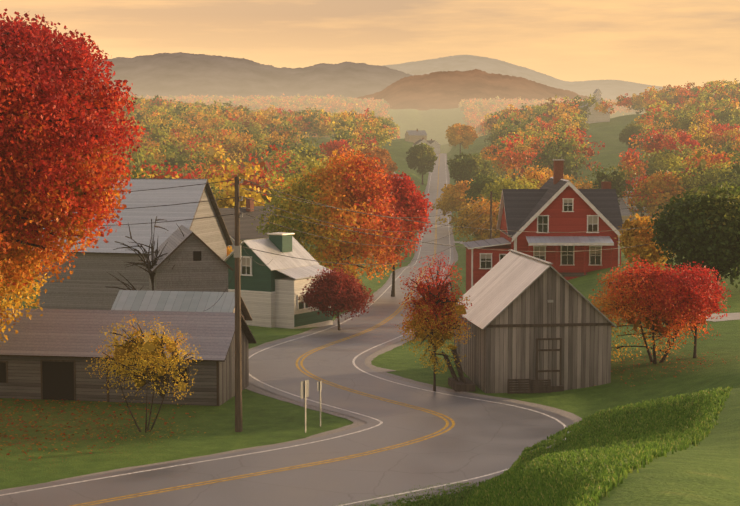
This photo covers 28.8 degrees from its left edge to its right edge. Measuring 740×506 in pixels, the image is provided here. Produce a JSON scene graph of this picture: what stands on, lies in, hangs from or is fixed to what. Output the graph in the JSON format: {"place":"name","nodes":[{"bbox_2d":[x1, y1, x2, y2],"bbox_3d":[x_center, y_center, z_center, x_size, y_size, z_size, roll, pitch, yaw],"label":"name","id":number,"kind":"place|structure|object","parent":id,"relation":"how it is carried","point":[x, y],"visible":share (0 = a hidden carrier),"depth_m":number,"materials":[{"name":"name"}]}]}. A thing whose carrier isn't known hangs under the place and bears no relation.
{"place":"outdoors","nodes":[
{"label":"outdoors","id":0,"kind":"place"},
{"bbox_2d":[82,52,412,98],"bbox_3d":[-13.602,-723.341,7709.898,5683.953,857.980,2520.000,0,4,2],"label":"mountain","id":1,"kind":"structure","parent":0,"point":[176,74],"depth_m":8494.88,"materials":[{"name":"grey"}]},
{"bbox_2d":[0,153,573,505],"bbox_3d":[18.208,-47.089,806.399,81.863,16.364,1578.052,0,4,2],"label":"road asphalt","id":2,"kind":"structure","parent":0,"point":[481,438],"depth_m":59.66,"materials":[{"name":"grey asphalt"}]},
{"bbox_2d":[0,176,430,495],"bbox_3d":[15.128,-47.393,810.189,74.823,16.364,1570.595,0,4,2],"label":"white road line","id":3,"kind":"object","parent":2,"relation":"on","point":[381,422],"visible":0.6,"depth_m":62.10,"materials":[{"name":"paint"}]},
{"bbox_2d":[70,153,454,505],"bbox_3d":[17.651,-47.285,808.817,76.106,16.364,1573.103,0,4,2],"label":"yellow road line","id":4,"kind":"object","parent":2,"relation":"on","point":[452,421],"visible":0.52,"depth_m":62.10,"materials":[{"name":"paint"}]},
{"bbox_2d":[337,161,568,505],"bbox_3d":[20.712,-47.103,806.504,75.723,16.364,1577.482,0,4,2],"label":"white road line","id":5,"kind":"object","parent":2,"relation":"on","point":[354,364],"visible":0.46,"depth_m":67.18,"materials":[{"name":"paint"}]},
{"bbox_2d":[0,105,739,505],"bbox_3d":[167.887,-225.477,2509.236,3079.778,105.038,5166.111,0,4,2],"label":"terrain","id":6,"kind":"structure","parent":0,"point":[704,473],"depth_m":66.49,"materials":[{"name":"green plant"}]},
{"bbox_2d":[0,8,145,342],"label":"tree","id":7,"kind":"object","parent":6,"relation":"on","point":[37,53],"depth_m":62.57,"materials":[{"name":"red plant"}]},
{"bbox_2d":[0,308,256,405],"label":"shed","id":8,"kind":"structure","parent":6,"relation":"on","point":[47,354],"depth_m":69.51,"materials":[{"name":"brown wood"}]},
{"bbox_2d":[38,178,232,309],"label":"barn","id":9,"kind":"structure","parent":6,"relation":"on","point":[83,287],"depth_m":108.87,"materials":[{"name":"grey wood"}]},
{"bbox_2d":[85,312,202,432],"bbox_3d":[-9.779,5.293,61.918,5.150,5.500,4.994,0,4,2],"label":"yellow bush","id":10,"kind":"object","parent":6,"relation":"on","point":[122,354],"depth_m":61.57,"materials":[{"name":"yellow plant"}]},
{"bbox_2d":[105,208,183,290],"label":"bare tree","id":11,"kind":"object","parent":6,"relation":"on","point":[147,263],"depth_m":88.88,"materials":[{"name":"brown plant"}]},
{"bbox_2d":[111,290,252,320],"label":"teal shed","id":12,"kind":"object","parent":6,"relation":"on","point":[180,301],"visible":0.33,"depth_m":77.03,"materials":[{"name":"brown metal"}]},
{"bbox_2d":[145,225,232,291],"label":"barn","id":13,"kind":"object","parent":6,"relation":"on","point":[198,263],"visible":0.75,"depth_m":88.63,"materials":[{"name":"grey wood"}]},
{"bbox_2d":[0,172,429,490],"bbox_3d":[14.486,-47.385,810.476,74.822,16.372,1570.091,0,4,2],"label":"road shoulder","id":14,"kind":"object","parent":6,"relation":"on","point":[355,421],"visible":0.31,"depth_m":65.17},
{"bbox_2d":[233,177,242,431],"bbox_3d":[-5.627,2.477,61.760,0.412,11.500,0.340,0,4,2],"label":"utility pole","id":15,"kind":"object","parent":6,"relation":"on","point":[238,367],"visible":0.88,"depth_m":61.68,"materials":[{"name":"brown wood"}]},
{"bbox_2d":[219,198,302,250],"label":"grey house","id":16,"kind":"structure","parent":6,"relation":"on","point":[248,229],"depth_m":149.69,"materials":[{"name":"grey wood"}]},
{"bbox_2d":[224,232,332,328],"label":"green house","id":17,"kind":"structure","parent":6,"relation":"on","point":[272,289],"depth_m":105.19,"materials":[{"name":"wood"}]},
{"bbox_2d":[300,380,308,432],"bbox_3d":[-2.789,6.804,61.900,0.070,2.650,0.600,3,5,33],"label":"road sign","id":18,"kind":"object","parent":6,"relation":"on","point":[304,389],"visible":0.88,"depth_m":61.82,"materials":[{"name":"grey metal"}]},
{"bbox_2d":[317,381,321,425],"bbox_3d":[-2.193,6.825,63.225,0.070,2.400,0.400,2,5,27],"label":"road sign","id":19,"kind":"object","parent":6,"relation":"on","point":[319,385],"visible":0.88,"depth_m":63.14,"materials":[{"name":"grey metal"}]},
{"bbox_2d":[252,146,406,283],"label":"orange maple tree","id":20,"kind":"object","parent":6,"relation":"on","point":[327,189],"depth_m":137.82,"materials":[{"name":"orange plant"}]},
{"bbox_2d":[297,266,373,329],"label":"dark red tree","id":21,"kind":"object","parent":6,"relation":"on","point":[342,281],"depth_m":101.51,"materials":[{"name":"red plant"}]},
{"bbox_2d":[0,350,738,459],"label":"fallen leaves","id":22,"kind":"object","parent":6,"relation":"on","point":[72,414],"visible":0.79,"depth_m":63.92,"materials":[{"name":"red plant"}]},
{"bbox_2d":[8,143,739,282],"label":"forest","id":23,"kind":"object","parent":6,"relation":"on","point":[616,181],"depth_m":271.65,"materials":[{"name":"orange plant"}]},
{"bbox_2d":[367,365,395,373],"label":"gravel pulloff","id":24,"kind":"structure","parent":6,"relation":"on","point":[380,370],"depth_m":78.71,"materials":[{"name":"grey gravel"}]},
{"bbox_2d":[119,93,645,136],"bbox_3d":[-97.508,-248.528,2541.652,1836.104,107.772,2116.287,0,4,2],"label":"trees","id":25,"kind":"object","parent":6,"relation":"on","point":[481,108],"visible":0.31,"depth_m":2828.98,"materials":[{"name":"brown plant"}]},
{"bbox_2d":[226,95,562,100],"bbox_3d":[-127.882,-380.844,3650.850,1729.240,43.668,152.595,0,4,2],"label":"trees","id":26,"kind":"object","parent":6,"relation":"on","point":[490,98],"depth_m":3604.01,"materials":[{"name":"brown plant"}]},
{"bbox_2d":[367,170,432,296],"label":"tree","id":27,"kind":"object","parent":6,"relation":"on","point":[414,204],"depth_m":148.57,"materials":[{"name":"red plant"}]},
{"bbox_2d":[67,107,739,182],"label":"forest","id":28,"kind":"object","parent":6,"relation":"on","point":[549,144],"depth_m":471.29,"materials":[{"name":"plant"}]},
{"bbox_2d":[76,78,739,143],"bbox_3d":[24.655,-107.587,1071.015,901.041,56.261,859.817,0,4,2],"label":"trees","id":29,"kind":"object","parent":6,"relation":"on","point":[719,100],"visible":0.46,"depth_m":775.33,"materials":[{"name":"plant"}]},
{"bbox_2d":[404,129,427,142],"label":"house","id":30,"kind":"structure","parent":6,"relation":"on","point":[413,136],"depth_m":823.95,"materials":[{"name":"beige"}]},
{"bbox_2d":[103,176,739,310],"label":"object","id":31,"kind":"object","parent":6,"relation":"on","point":[365,229],"visible":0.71,"depth_m":74.57,"materials":[{"name":"black"}]},
{"bbox_2d":[413,138,430,146],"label":"house","id":32,"kind":"structure","parent":6,"relation":"on","point":[422,140],"depth_m":752.42,"materials":[{"name":"white"}]},
{"bbox_2d":[121,119,739,255],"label":"trees","id":33,"kind":"object","parent":6,"relation":"on","point":[477,168],"depth_m":373.42,"materials":[{"name":"plant"}]},
{"bbox_2d":[427,139,439,152],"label":"house","id":34,"kind":"structure","parent":6,"relation":"on","point":[435,144],"depth_m":892.68,"materials":[{"name":"white"}]},
{"bbox_2d":[395,252,474,391],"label":"tree","id":35,"kind":"object","parent":6,"relation":"on","point":[420,315],"depth_m":70.94,"materials":[{"name":"plant"}]},
{"bbox_2d":[365,153,581,505],"bbox_3d":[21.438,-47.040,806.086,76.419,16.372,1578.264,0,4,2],"label":"road shoulder","id":36,"kind":"object","parent":6,"relation":"on","point":[566,414],"visible":0.31,"depth_m":72.18},
{"bbox_2d":[490,191,491,238],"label":"utility pole","id":37,"kind":"object","parent":6,"relation":"on","point":[491,214],"visible":0.33,"depth_m":164.59,"materials":[{"name":"brown wood"}]},
{"bbox_2d":[442,249,615,393],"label":"barn","id":38,"kind":"structure","parent":6,"relation":"on","point":[536,325],"depth_m":71.75,"materials":[{"name":"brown wood"}]},
{"bbox_2d":[343,385,732,505],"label":"grass tuft leaves","id":39,"kind":"object","parent":6,"relation":"on","point":[576,467],"visible":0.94,"depth_m":30.61,"materials":[{"name":"green plant"}]},
{"bbox_2d":[463,159,622,291],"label":"red house","id":40,"kind":"structure","parent":6,"relation":"on","point":[556,202],"depth_m":130.20,"materials":[{"name":"red wood"}]},
{"bbox_2d":[579,89,609,123],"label":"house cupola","id":41,"kind":"object","parent":6,"relation":"on","point":[595,117],"visible":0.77,"depth_m":882.61,"materials":[{"name":"white"}]},
{"bbox_2d":[618,198,631,230],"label":"tan house","id":42,"kind":"structure","parent":6,"relation":"on","point":[625,214],"depth_m":296.34,"materials":[{"name":"beige"}]},
{"bbox_2d":[617,177,659,220],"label":"white house porch","id":43,"kind":"object","parent":6,"relation":"on","point":[635,207],"visible":0.04,"depth_m":313.23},
{"bbox_2d":[615,213,672,270],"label":"gold tree","id":44,"kind":"object","parent":6,"relation":"on","point":[631,236],"depth_m":116.78,"materials":[{"name":"yellow plant"}]},
{"bbox_2d":[588,254,722,363],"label":"tree","id":45,"kind":"object","parent":6,"relation":"on","point":[662,288],"depth_m":73.47,"materials":[{"name":"red plant"}]},
{"bbox_2d":[647,181,739,289],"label":"green tree","id":46,"kind":"object","parent":6,"relation":"on","point":[706,231],"depth_m":106.35,"materials":[{"name":"green plant"}]},
{"bbox_2d":[674,262,730,357],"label":"tree","id":47,"kind":"object","parent":6,"relation":"on","point":[718,309],"depth_m":74.78,"materials":[{"name":"red plant"}]},
{"bbox_2d":[706,313,739,321],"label":"driveway","id":48,"kind":"structure","parent":6,"relation":"on","point":[733,316],"depth_m":92.78,"materials":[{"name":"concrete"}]},
{"bbox_2d":[0,0,739,89],"label":"sky","id":49,"kind":"structure","parent":0,"point":[661,43],"materials":[{"name":"orange"}]},
{"bbox_2d":[358,69,592,110],"bbox_3d":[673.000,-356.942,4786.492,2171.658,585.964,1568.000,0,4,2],"label":"mountain","id":50,"kind":"structure","parent":0,"point":[443,90],"depth_m":5334.56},
{"bbox_2d":[383,55,682,99],"bbox_3d":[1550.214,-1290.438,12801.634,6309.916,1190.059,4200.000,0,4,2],"label":"mountain","id":51,"kind":"structure","parent":0,"point":[612,89],"depth_m":14505.27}
]}

